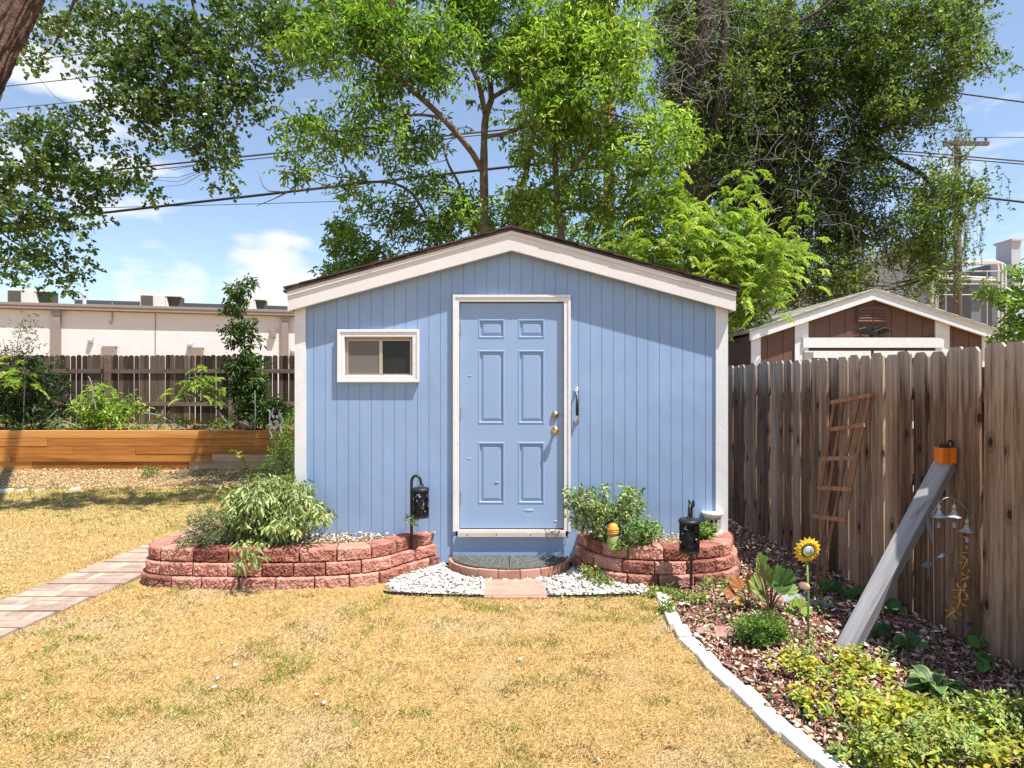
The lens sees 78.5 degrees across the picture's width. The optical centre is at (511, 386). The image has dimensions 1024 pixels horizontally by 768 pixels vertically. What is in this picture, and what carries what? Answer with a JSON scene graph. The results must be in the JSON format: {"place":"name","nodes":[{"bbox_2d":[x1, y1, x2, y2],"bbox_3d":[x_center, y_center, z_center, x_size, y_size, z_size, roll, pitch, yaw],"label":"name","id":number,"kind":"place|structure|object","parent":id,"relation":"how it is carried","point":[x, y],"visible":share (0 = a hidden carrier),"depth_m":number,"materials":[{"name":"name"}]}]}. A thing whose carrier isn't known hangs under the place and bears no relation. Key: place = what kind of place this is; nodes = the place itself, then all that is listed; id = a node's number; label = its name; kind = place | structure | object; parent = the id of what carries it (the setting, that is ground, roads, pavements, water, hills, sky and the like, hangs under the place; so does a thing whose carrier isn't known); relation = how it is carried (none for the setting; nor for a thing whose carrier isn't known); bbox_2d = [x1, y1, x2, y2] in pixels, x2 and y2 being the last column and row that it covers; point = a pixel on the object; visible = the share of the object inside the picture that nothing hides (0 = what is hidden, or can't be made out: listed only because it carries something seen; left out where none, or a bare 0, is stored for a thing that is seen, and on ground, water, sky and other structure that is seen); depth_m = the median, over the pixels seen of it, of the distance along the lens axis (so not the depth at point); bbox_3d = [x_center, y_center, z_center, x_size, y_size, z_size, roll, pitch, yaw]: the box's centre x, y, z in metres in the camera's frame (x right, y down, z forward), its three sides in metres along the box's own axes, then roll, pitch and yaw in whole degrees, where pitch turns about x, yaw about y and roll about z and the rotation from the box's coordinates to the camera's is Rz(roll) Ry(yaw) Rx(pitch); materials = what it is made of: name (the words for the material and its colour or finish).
{"place":"outdoors","nodes":[
{"label":"outdoors","id":0,"kind":"place"},
{"bbox_2d":[0,528,195,629],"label":"path pavers","id":1,"kind":"object","parent":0,"point":[24,624],"visible":0.34,"depth_m":4.79,"materials":[{"name":"grey concrete"}]},
{"bbox_2d":[0,423,294,429],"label":"raised bed soil","id":2,"kind":"structure","parent":0,"point":[155,427],"depth_m":13.77,"materials":[{"name":"brown soil"}]},
{"bbox_2d":[0,356,49,425],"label":"leaf spray","id":3,"kind":"object","parent":2,"relation":"on","point":[11,382],"visible":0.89,"depth_m":12.78,"materials":[{"name":"green plant"}]},
{"bbox_2d":[0,309,63,408],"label":"airy shrub","id":4,"kind":"object","parent":2,"relation":"on","point":[16,351],"visible":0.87,"depth_m":13.99,"materials":[{"name":"green plant"}]},
{"bbox_2d":[0,345,79,429],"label":"dark shrub","id":5,"kind":"object","parent":2,"relation":"on","point":[44,410],"visible":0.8,"depth_m":13.01,"materials":[{"name":"green plant"}]},
{"bbox_2d":[64,382,154,429],"bbox_3d":[-8.550,0.478,13.184,1.796,1.198,1.480,0,0,0],"label":"bright bush","id":6,"kind":"object","parent":2,"relation":"on","point":[99,416],"visible":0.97,"depth_m":13.02,"materials":[{"name":"green plant"}]},
{"bbox_2d":[22,371,255,429],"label":"dead stalks","id":7,"kind":"object","parent":2,"relation":"on","point":[144,412],"visible":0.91,"depth_m":12.69,"materials":[{"name":"brown plant"}]},
{"bbox_2d":[0,355,294,423],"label":"fence","id":8,"kind":"object","parent":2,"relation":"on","point":[133,371],"visible":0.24,"depth_m":15.00,"materials":[{"name":"brown wood"}]},
{"bbox_2d":[158,365,237,421],"bbox_3d":[-6.313,0.219,12.963,1.588,1.337,1.851,0,0,0],"label":"leaf spray","id":9,"kind":"object","parent":2,"relation":"on","point":[203,382],"visible":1,"depth_m":12.78,"materials":[{"name":"green plant"}]},
{"bbox_2d":[213,273,294,429],"bbox_3d":[-5.399,-0.677,13.180,1.832,3.451,1.118,0,0,0],"label":"sapling","id":10,"kind":"object","parent":2,"relation":"on","point":[248,385],"visible":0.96,"depth_m":13.05,"materials":[{"name":"green plant"}]},
{"bbox_2d":[392,356,409,373],"bbox_3d":[-1.027,-0.148,5.808,0.182,0.268,0.189,0,0,0],"label":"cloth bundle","id":11,"kind":"object","parent":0,"point":[400,364],"visible":0.59,"depth_m":5.74,"materials":[{"name":"grey fabric"}]},
{"bbox_2d":[0,418,913,767],"bbox_3d":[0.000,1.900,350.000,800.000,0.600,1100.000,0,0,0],"label":"ground","id":12,"kind":"structure","parent":0,"point":[148,540],"depth_m":3.44,"materials":[{"name":"yellow plant"}]},
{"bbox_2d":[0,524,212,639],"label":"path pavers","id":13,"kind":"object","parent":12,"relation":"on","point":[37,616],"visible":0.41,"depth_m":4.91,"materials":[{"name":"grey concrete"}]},
{"bbox_2d":[0,300,294,417],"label":"warehouse","id":14,"kind":"structure","parent":12,"relation":"on","point":[111,328],"depth_m":31.28,"materials":[{"name":"white paint"}]},
{"bbox_2d":[7,289,59,302],"bbox_3d":[-23.419,-4.332,30.709,1.813,0.661,1.030,0,0,-15],"label":"rooftop unit","id":15,"kind":"object","parent":14,"relation":"on","point":[16,295],"visible":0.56,"depth_m":30.24,"materials":[{"name":"metal"}]},
{"bbox_2d":[140,294,184,306],"bbox_3d":[-17.892,-4.317,32.154,1.845,0.630,1.030,0,0,-15],"label":"rooftop unit","id":16,"kind":"object","parent":14,"relation":"on","point":[161,300],"visible":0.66,"depth_m":31.70,"materials":[{"name":"metal"}]},
{"bbox_2d":[0,430,294,469],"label":"timber wall","id":17,"kind":"structure","parent":12,"relation":"on","point":[108,449],"depth_m":12.01,"materials":[{"name":"brown wood"}]},
{"bbox_2d":[0,468,294,489],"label":"wood chip bed","id":18,"kind":"object","parent":12,"relation":"on","point":[126,478],"visible":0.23,"depth_m":10.88,"materials":[{"name":"beige wood"}]},
{"bbox_2d":[0,0,434,301],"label":"cottonwood tree","id":19,"kind":"object","parent":12,"relation":"on","point":[19,19],"visible":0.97,"depth_m":15.01,"materials":[{"name":"green plant"}]},
{"bbox_2d":[252,408,294,478],"bbox_3d":[-3.113,0.934,8.601,1.025,1.332,0.640,0,0,44],"label":"shade shrub","id":20,"kind":"object","parent":12,"relation":"on","point":[283,446],"visible":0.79,"depth_m":8.55,"materials":[{"name":"green plant"}]},
{"bbox_2d":[181,528,381,579],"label":"bed soil","id":21,"kind":"structure","parent":12,"relation":"on","point":[311,541],"depth_m":5.40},
{"bbox_2d":[171,504,244,556],"bbox_3d":[-2.501,1.167,5.110,0.653,0.471,0.458,0,0,36],"label":"sage bush","id":22,"kind":"object","parent":21,"relation":"on","point":[205,535],"visible":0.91,"depth_m":5.09,"materials":[{"name":"green plant"}]},
{"bbox_2d":[215,473,338,576],"bbox_3d":[-1.980,1.117,5.308,0.946,0.758,1.143,0,0,-39],"label":"wilted shrub","id":23,"kind":"object","parent":21,"relation":"on","point":[280,510],"visible":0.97,"depth_m":5.14,"materials":[{"name":"green plant"}]},
{"bbox_2d":[181,531,435,545],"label":"leaf litter","id":24,"kind":"object","parent":21,"relation":"on","point":[334,538],"visible":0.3,"depth_m":5.39,"materials":[{"name":"brown plant"}]},
{"bbox_2d":[141,524,438,590],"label":"retaining wall","id":25,"kind":"structure","parent":12,"relation":"on","point":[306,566],"depth_m":5.01,"materials":[{"name":"red brick"}]},
{"bbox_2d":[410,474,423,547],"bbox_3d":[-0.815,1.072,5.389,0.127,0.636,0.024,0,0,12],"label":"shepherd hook","id":26,"kind":"object","parent":25,"relation":"on","point":[411,503],"visible":0.98,"depth_m":5.39,"materials":[{"name":"black metal"}]},
{"bbox_2d":[412,484,428,518],"bbox_3d":[-0.782,0.973,5.382,0.146,0.299,0.146,0,0,0],"label":"lantern","id":27,"kind":"object","parent":26,"relation":"hanging from","point":[420,507],"visible":1,"depth_m":5.33,"materials":[{"name":"black metal"}]},
{"bbox_2d":[307,208,405,276],"bbox_3d":[-2.660,-0.654,10.646,1.528,4.708,1.496,0,0,-32],"label":"ash sapling","id":28,"kind":"object","parent":12,"relation":"on","point":[344,232],"visible":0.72,"depth_m":10.34,"materials":[{"name":"green plant"}]},
{"bbox_2d":[257,143,502,255],"bbox_3d":[-2.231,-1.390,11.165,4.094,6.182,2.095,0,0,-31],"label":"ash tree","id":29,"kind":"object","parent":12,"relation":"on","point":[401,214],"visible":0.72,"depth_m":11.10,"materials":[{"name":"green plant"}]},
{"bbox_2d":[12,593,798,767],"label":"fallen leaves","id":30,"kind":"object","parent":12,"relation":"on","point":[325,701],"visible":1,"depth_m":3.38,"materials":[{"name":"brown plant"}]},
{"bbox_2d":[256,0,637,241],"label":"ash tree","id":31,"kind":"object","parent":12,"relation":"on","point":[423,71],"visible":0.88,"depth_m":9.49,"materials":[{"name":"green plant"}]},
{"bbox_2d":[383,590,638,598],"bbox_3d":[-0.012,1.605,4.790,1.990,0.061,0.120,0,0,2],"label":"lawn edging","id":32,"kind":"object","parent":12,"relation":"on","point":[477,596],"visible":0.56,"depth_m":4.76,"materials":[{"name":"black metal"}]},
{"bbox_2d":[283,224,739,562],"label":"garden shed","id":33,"kind":"structure","parent":12,"relation":"on","point":[544,368],"depth_m":5.59,"materials":[{"name":"blue paint"}]},
{"bbox_2d":[337,329,418,381],"bbox_3d":[-1.185,-0.271,5.583,0.728,0.468,0.073,0,0,0],"label":"window","id":34,"kind":"structure","parent":33,"relation":"in","point":[359,351],"depth_m":5.56,"materials":[{"name":"white paint"}]},
{"bbox_2d":[459,303,562,527],"bbox_3d":[-0.008,0.261,5.585,0.926,2.011,0.115,0,0,0],"label":"door","id":35,"kind":"structure","parent":33,"relation":"in","point":[511,407],"depth_m":5.60,"materials":[{"name":"blue paint"}]},
{"bbox_2d":[385,562,648,594],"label":"white gravel","id":36,"kind":"structure","parent":12,"relation":"on","point":[470,586],"depth_m":5.01,"materials":[{"name":"white gravel"}]},
{"bbox_2d":[449,557,569,579],"bbox_3d":[-0.026,1.567,5.365,1.070,0.106,0.399,0,0,0],"label":"doorstep","id":37,"kind":"object","parent":36,"relation":"on","point":[517,574],"visible":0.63,"depth_m":5.22,"materials":[{"name":"red brick"}]},
{"bbox_2d":[452,555,565,568],"bbox_3d":[-0.026,1.504,5.375,1.010,0.016,0.376,0,0,0],"label":"stone slab","id":38,"kind":"object","parent":37,"relation":"on","point":[504,561],"visible":1,"depth_m":5.40,"materials":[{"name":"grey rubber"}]},
{"bbox_2d":[483,580,546,599],"bbox_3d":[0.012,1.603,4.917,0.504,0.054,0.421,0,0,0],"label":"stepping stone","id":39,"kind":"object","parent":36,"relation":"on","point":[516,589],"visible":0.68,"depth_m":4.87,"materials":[{"name":"pink concrete"}]},
{"bbox_2d":[577,561,605,580],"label":"weed","id":40,"kind":"object","parent":36,"relation":"on","point":[589,571],"visible":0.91,"depth_m":5.13,"materials":[{"name":"green plant"}]},
{"bbox_2d":[488,0,684,263],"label":"tree","id":41,"kind":"object","parent":12,"relation":"on","point":[548,225],"visible":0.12,"depth_m":12.54,"materials":[{"name":"green plant"}]},
{"bbox_2d":[488,0,725,241],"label":"ash tree","id":42,"kind":"object","parent":12,"relation":"on","point":[578,39],"visible":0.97,"depth_m":9.52,"materials":[{"name":"green plant"}]},
{"bbox_2d":[603,0,613,249],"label":"utility pole","id":43,"kind":"object","parent":12,"relation":"on","point":[612,177],"visible":0.02,"depth_m":16.88,"materials":[{"name":"brown wood"}]},
{"bbox_2d":[18,128,513,179],"bbox_3d":[-13.996,-6.130,18.430,33.382,2.183,0.052,0,0,5],"label":"overhead cable","id":44,"kind":"object","parent":43,"relation":"attached to","point":[495,130],"visible":0.24,"depth_m":17.76,"materials":[{"name":"black rubber"}]},
{"bbox_2d":[0,156,603,225],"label":"overhead cable","id":45,"kind":"object","parent":43,"relation":"attached to","point":[276,193],"visible":0.34,"depth_m":17.78,"materials":[{"name":"black rubber"}]},
{"bbox_2d":[609,126,1023,161],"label":"overhead cable","id":46,"kind":"object","parent":43,"relation":"attached to","point":[929,152],"visible":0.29,"depth_m":16.90,"materials":[{"name":"black rubber"}]},
{"bbox_2d":[571,532,740,587],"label":"retaining wall","id":47,"kind":"structure","parent":12,"relation":"on","point":[717,557],"depth_m":5.08,"materials":[{"name":"red brick"}]},
{"bbox_2d":[607,523,618,550],"bbox_3d":[0.829,1.226,5.140,0.102,0.218,0.100,0,0,0],"label":"figurine","id":48,"kind":"object","parent":47,"relation":"on","point":[613,530],"visible":0.98,"depth_m":5.10,"materials":[{"name":"green ceramic"}]},
{"bbox_2d":[648,537,680,574],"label":"bed soil","id":49,"kind":"structure","parent":47,"relation":"in","point":[670,540],"depth_m":5.37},
{"bbox_2d":[560,482,649,546],"bbox_3d":[0.792,1.090,5.305,0.770,0.581,0.505,0,0,0],"label":"rose shrub","id":50,"kind":"object","parent":49,"relation":"on","point":[595,512],"visible":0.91,"depth_m":5.27,"materials":[{"name":"green plant"}]},
{"bbox_2d":[606,517,664,554],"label":"bush","id":51,"kind":"object","parent":49,"relation":"on","point":[643,532],"visible":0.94,"depth_m":5.10,"materials":[{"name":"green plant"}]},
{"bbox_2d":[696,518,719,540],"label":"bush","id":52,"kind":"object","parent":49,"relation":"on","point":[708,532],"visible":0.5,"depth_m":5.37,"materials":[{"name":"green plant"}]},
{"bbox_2d":[701,511,722,534],"bbox_3d":[1.773,1.205,5.550,0.188,0.200,0.188,0,0,0],"label":"pedestal lantern","id":53,"kind":"object","parent":47,"relation":"on","point":[714,517],"visible":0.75,"depth_m":5.49,"materials":[{"name":"white ceramic"}]},
{"bbox_2d":[639,581,681,599],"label":"weed","id":54,"kind":"object","parent":12,"relation":"on","point":[653,588],"visible":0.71,"depth_m":4.74,"materials":[{"name":"green plant"}]},
{"bbox_2d":[680,637,706,654],"bbox_3d":[1.121,1.610,3.833,0.103,0.076,0.233,0,0,-11],"label":"edging stone","id":55,"kind":"object","parent":12,"relation":"on","point":[693,644],"visible":0.5,"depth_m":3.83,"materials":[{"name":"white paint"}]},
{"bbox_2d":[570,167,832,342],"bbox_3d":[2.896,-0.923,9.721,4.182,5.249,2.970,0,0,0],"label":"sumac tree","id":56,"kind":"object","parent":12,"relation":"on","point":[742,259],"visible":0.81,"depth_m":9.21,"materials":[{"name":"green plant"}]},
{"bbox_2d":[696,651,723,672],"bbox_3d":[1.139,1.604,3.611,0.105,0.076,0.214,0,0,0],"label":"edging stone","id":57,"kind":"object","parent":12,"relation":"on","point":[709,660],"visible":0.66,"depth_m":3.59,"materials":[{"name":"white paint"}]},
{"bbox_2d":[710,668,744,690],"bbox_3d":[1.163,1.603,3.397,0.098,0.075,0.209,0,0,-8],"label":"edging stone","id":58,"kind":"object","parent":12,"relation":"on","point":[726,678],"visible":0.64,"depth_m":3.38,"materials":[{"name":"white paint"}]},
{"bbox_2d":[731,685,770,711],"bbox_3d":[1.211,1.604,3.183,0.110,0.084,0.199,0,0,-9],"label":"edging stone","id":59,"kind":"object","parent":12,"relation":"on","point":[749,696],"visible":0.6,"depth_m":3.17,"materials":[{"name":"white paint"}]},
{"bbox_2d":[753,706,794,736],"bbox_3d":[1.237,1.604,2.973,0.104,0.081,0.207,0,0,-10],"label":"edging stone","id":60,"kind":"object","parent":12,"relation":"on","point":[771,719],"visible":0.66,"depth_m":2.95,"materials":[{"name":"white paint"}]},
{"bbox_2d":[781,728,829,764],"bbox_3d":[1.288,1.602,2.759,0.098,0.087,0.203,0,0,-12],"label":"edging stone","id":61,"kind":"object","parent":12,"relation":"on","point":[803,744],"visible":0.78,"depth_m":2.74,"materials":[{"name":"white paint"}]},
{"bbox_2d":[620,0,1023,327],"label":"elm tree","id":62,"kind":"object","parent":12,"relation":"on","point":[739,58],"visible":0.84,"depth_m":14.70,"materials":[{"name":"green plant"}]},
{"bbox_2d":[814,755,849,767],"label":"edging stone","id":63,"kind":"object","parent":12,"relation":"on","point":[829,761],"visible":1,"depth_m":2.62,"materials":[{"name":"white paint"}]},
{"bbox_2d":[665,518,1023,767],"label":"mulch bed","id":64,"kind":"object","parent":12,"relation":"on","point":[902,673],"visible":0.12,"depth_m":3.76,"materials":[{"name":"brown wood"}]},
{"bbox_2d":[688,503,692,589],"bbox_3d":[1.383,1.278,4.869,0.025,0.744,0.127,0,0,25],"label":"shepherd hook","id":65,"kind":"object","parent":64,"relation":"on","point":[690,510],"visible":0.59,"depth_m":4.90,"materials":[{"name":"black metal"}]},
{"bbox_2d":[678,515,700,554],"bbox_3d":[1.369,1.127,4.838,0.167,0.300,0.167,0,0,0],"label":"lantern","id":66,"kind":"object","parent":65,"relation":"hanging from","point":[690,544],"visible":1,"depth_m":4.78,"materials":[{"name":"black metal"}]},
{"bbox_2d":[673,588,709,604],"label":"weed","id":67,"kind":"object","parent":64,"relation":"on","point":[682,596],"visible":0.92,"depth_m":4.59,"materials":[{"name":"green plant"}]},
{"bbox_2d":[695,625,737,639],"bbox_3d":[1.331,1.593,4.030,0.301,0.055,0.181,0,0,0],"label":"flagstone","id":68,"kind":"object","parent":64,"relation":"on","point":[701,629],"visible":0.43,"depth_m":4.01,"materials":[{"name":"pink stone"}]},
{"bbox_2d":[724,572,758,610],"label":"rust leaved plant","id":69,"kind":"object","parent":64,"relation":"on","point":[737,583],"visible":0.78,"depth_m":4.45,"materials":[{"name":"orange plant"}]},
{"bbox_2d":[729,608,792,650],"bbox_3d":[1.573,1.540,3.937,0.382,0.347,0.485,0,0,31],"label":"mound plant","id":70,"kind":"object","parent":64,"relation":"on","point":[761,628],"visible":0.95,"depth_m":3.82,"materials":[{"name":"green plant"}]},
{"bbox_2d":[748,552,798,610],"bbox_3d":[1.828,1.374,4.373,0.361,0.456,0.148,0,0,0],"label":"lobed plant","id":71,"kind":"object","parent":64,"relation":"on","point":[779,579],"visible":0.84,"depth_m":4.37,"materials":[{"name":"green plant"}]},
{"bbox_2d":[784,596,812,618],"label":"leafy seedling","id":72,"kind":"object","parent":64,"relation":"on","point":[798,603],"visible":0.91,"depth_m":4.32,"materials":[{"name":"green plant"}]},
{"bbox_2d":[793,536,820,640],"bbox_3d":[1.828,1.287,3.878,0.178,0.725,0.064,0,0,0],"label":"sunflower light","id":73,"kind":"object","parent":64,"relation":"on","point":[807,550],"visible":0.98,"depth_m":3.87,"materials":[{"name":"yellow paint"}]},
{"bbox_2d":[818,578,842,594],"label":"shade plant","id":74,"kind":"object","parent":64,"relation":"on","point":[828,585],"visible":0.91,"depth_m":4.78,"materials":[{"name":"green plant"}]},
{"bbox_2d":[813,393,872,589],"bbox_3d":[2.551,0.855,4.991,0.378,1.616,0.550,0,0,0],"label":"trellis","id":75,"kind":"object","parent":64,"relation":"on","point":[839,488],"visible":0.95,"depth_m":4.91,"materials":[{"name":"red wood"}]},
{"bbox_2d":[674,519,1022,767],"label":"fallen leaves","id":76,"kind":"object","parent":64,"relation":"on","point":[805,728],"visible":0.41,"depth_m":3.79,"materials":[{"name":"brown plant"}]},
{"bbox_2d":[839,585,864,599],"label":"shade plant","id":77,"kind":"object","parent":64,"relation":"on","point":[858,591],"visible":0.84,"depth_m":4.67,"materials":[{"name":"green plant"}]},
{"bbox_2d":[868,623,895,638],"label":"shade plant","id":78,"kind":"object","parent":64,"relation":"on","point":[882,629],"visible":0.88,"depth_m":3.93,"materials":[{"name":"green plant"}]},
{"bbox_2d":[822,718,942,767],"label":"sedum clump","id":79,"kind":"object","parent":64,"relation":"on","point":[879,739],"visible":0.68,"depth_m":2.58,"materials":[{"name":"green plant"}]},
{"bbox_2d":[765,641,1023,767],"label":"ground cover","id":80,"kind":"object","parent":64,"relation":"on","point":[877,705],"visible":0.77,"depth_m":2.96,"materials":[{"name":"green plant"}]},
{"bbox_2d":[835,461,955,653],"bbox_3d":[2.379,1.059,3.889,0.906,1.219,0.126,0,0,-16],"label":"leaning post","id":81,"kind":"object","parent":64,"relation":"on","point":[882,582],"visible":0.95,"depth_m":3.86,"materials":[{"name":"wood"}]},
{"bbox_2d":[934,440,956,462],"bbox_3d":[2.739,0.408,3.964,0.090,0.145,0.080,0,0,0],"label":"post cap","id":82,"kind":"object","parent":81,"relation":"on","point":[945,453],"visible":1,"depth_m":3.92,"materials":[{"name":"orange plastic"}]},
{"bbox_2d":[884,597,907,614],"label":"shade plant","id":83,"kind":"object","parent":64,"relation":"on","point":[893,605],"visible":0.98,"depth_m":4.39,"materials":[{"name":"green plant"}]},
{"bbox_2d":[892,631,929,651],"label":"shade plant","id":84,"kind":"object","parent":64,"relation":"on","point":[913,640],"visible":0.84,"depth_m":3.73,"materials":[{"name":"green plant"}]},
{"bbox_2d":[903,665,968,703],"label":"hosta","id":85,"kind":"object","parent":64,"relation":"on","point":[920,676],"visible":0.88,"depth_m":3.24,"materials":[{"name":"green plant"}]},
{"bbox_2d":[912,493,972,642],"bbox_3d":[2.668,1.173,3.881,0.389,1.028,0.093,0,0,0],"label":"garden hook","id":86,"kind":"object","parent":64,"relation":"on","point":[953,514],"visible":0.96,"depth_m":3.88,"materials":[{"name":"metal"}]},
{"bbox_2d":[945,518,969,619],"bbox_3d":[2.795,1.110,3.877,0.241,0.660,0.049,0,0,0],"label":"dragonfly string","id":87,"kind":"object","parent":86,"relation":"hanging from","point":[959,593],"visible":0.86,"depth_m":3.88,"materials":[{"name":"metal"}]},
{"bbox_2d":[897,705,999,767],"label":"sedum clump","id":88,"kind":"object","parent":64,"relation":"on","point":[953,735],"visible":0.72,"depth_m":2.63,"materials":[{"name":"green plant"}]},
{"bbox_2d":[964,634,988,651],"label":"shade plant","id":89,"kind":"object","parent":64,"relation":"on","point":[974,641],"visible":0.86,"depth_m":3.73,"materials":[{"name":"green plant"}]},
{"bbox_2d":[942,687,1016,724],"bbox_3d":[2.245,1.537,3.034,0.304,0.279,0.383,0,0,22],"label":"sedum clump","id":90,"kind":"object","parent":64,"relation":"on","point":[971,701],"visible":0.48,"depth_m":2.96,"materials":[{"name":"green plant"}]},
{"bbox_2d":[972,651,995,671],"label":"shade plant","id":91,"kind":"object","parent":64,"relation":"on","point":[985,662],"visible":0.93,"depth_m":3.46,"materials":[{"name":"green plant"}]},
{"bbox_2d":[966,687,1023,734],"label":"sedum clump","id":92,"kind":"object","parent":64,"relation":"on","point":[992,707],"visible":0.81,"depth_m":2.83,"materials":[{"name":"green plant"}]},
{"bbox_2d":[728,288,998,497],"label":"garden shed","id":93,"kind":"structure","parent":12,"relation":"on","point":[827,330],"depth_m":8.97,"materials":[{"name":"brown wood"}]},
{"bbox_2d":[804,351,870,385],"bbox_3d":[4.647,0.495,8.972,0.956,2.010,0.055,0,0,0],"label":"door","id":94,"kind":"structure","parent":93,"relation":"in","point":[810,355],"depth_m":8.96,"materials":[{"name":"white wood"}]},
{"bbox_2d":[872,351,935,491],"bbox_3d":[5.662,0.495,8.977,0.983,2.010,0.044,0,0,0],"label":"door","id":95,"kind":"structure","parent":93,"relation":"in","point":[886,353],"depth_m":8.96,"materials":[{"name":"white wood"}]},
{"bbox_2d":[728,341,1023,672],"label":"fence","id":96,"kind":"object","parent":12,"relation":"on","point":[968,405],"visible":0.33,"depth_m":4.45,"materials":[{"name":"brown wood"}]},
{"bbox_2d":[942,136,988,316],"bbox_3d":[18.640,-4.213,25.935,1.850,12.226,0.470,0,0,0],"label":"utility pole","id":97,"kind":"object","parent":12,"relation":"on","point":[957,308],"visible":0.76,"depth_m":25.87,"materials":[{"name":"brown wood"}]},
{"bbox_2d":[969,258,1023,344],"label":"pear tree","id":98,"kind":"object","parent":12,"relation":"on","point":[1014,302],"visible":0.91,"depth_m":7.48,"materials":[{"name":"green plant"}]},
{"bbox_2d":[0,0,1023,310],"label":"sky","id":99,"kind":"structure","parent":0,"point":[187,252],"materials":[{"name":"blue"}]},
{"bbox_2d":[759,238,1023,342],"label":"industrial building","id":100,"kind":"structure","parent":0,"point":[1008,253],"depth_m":28.10,"materials":[{"name":"grey metal"}]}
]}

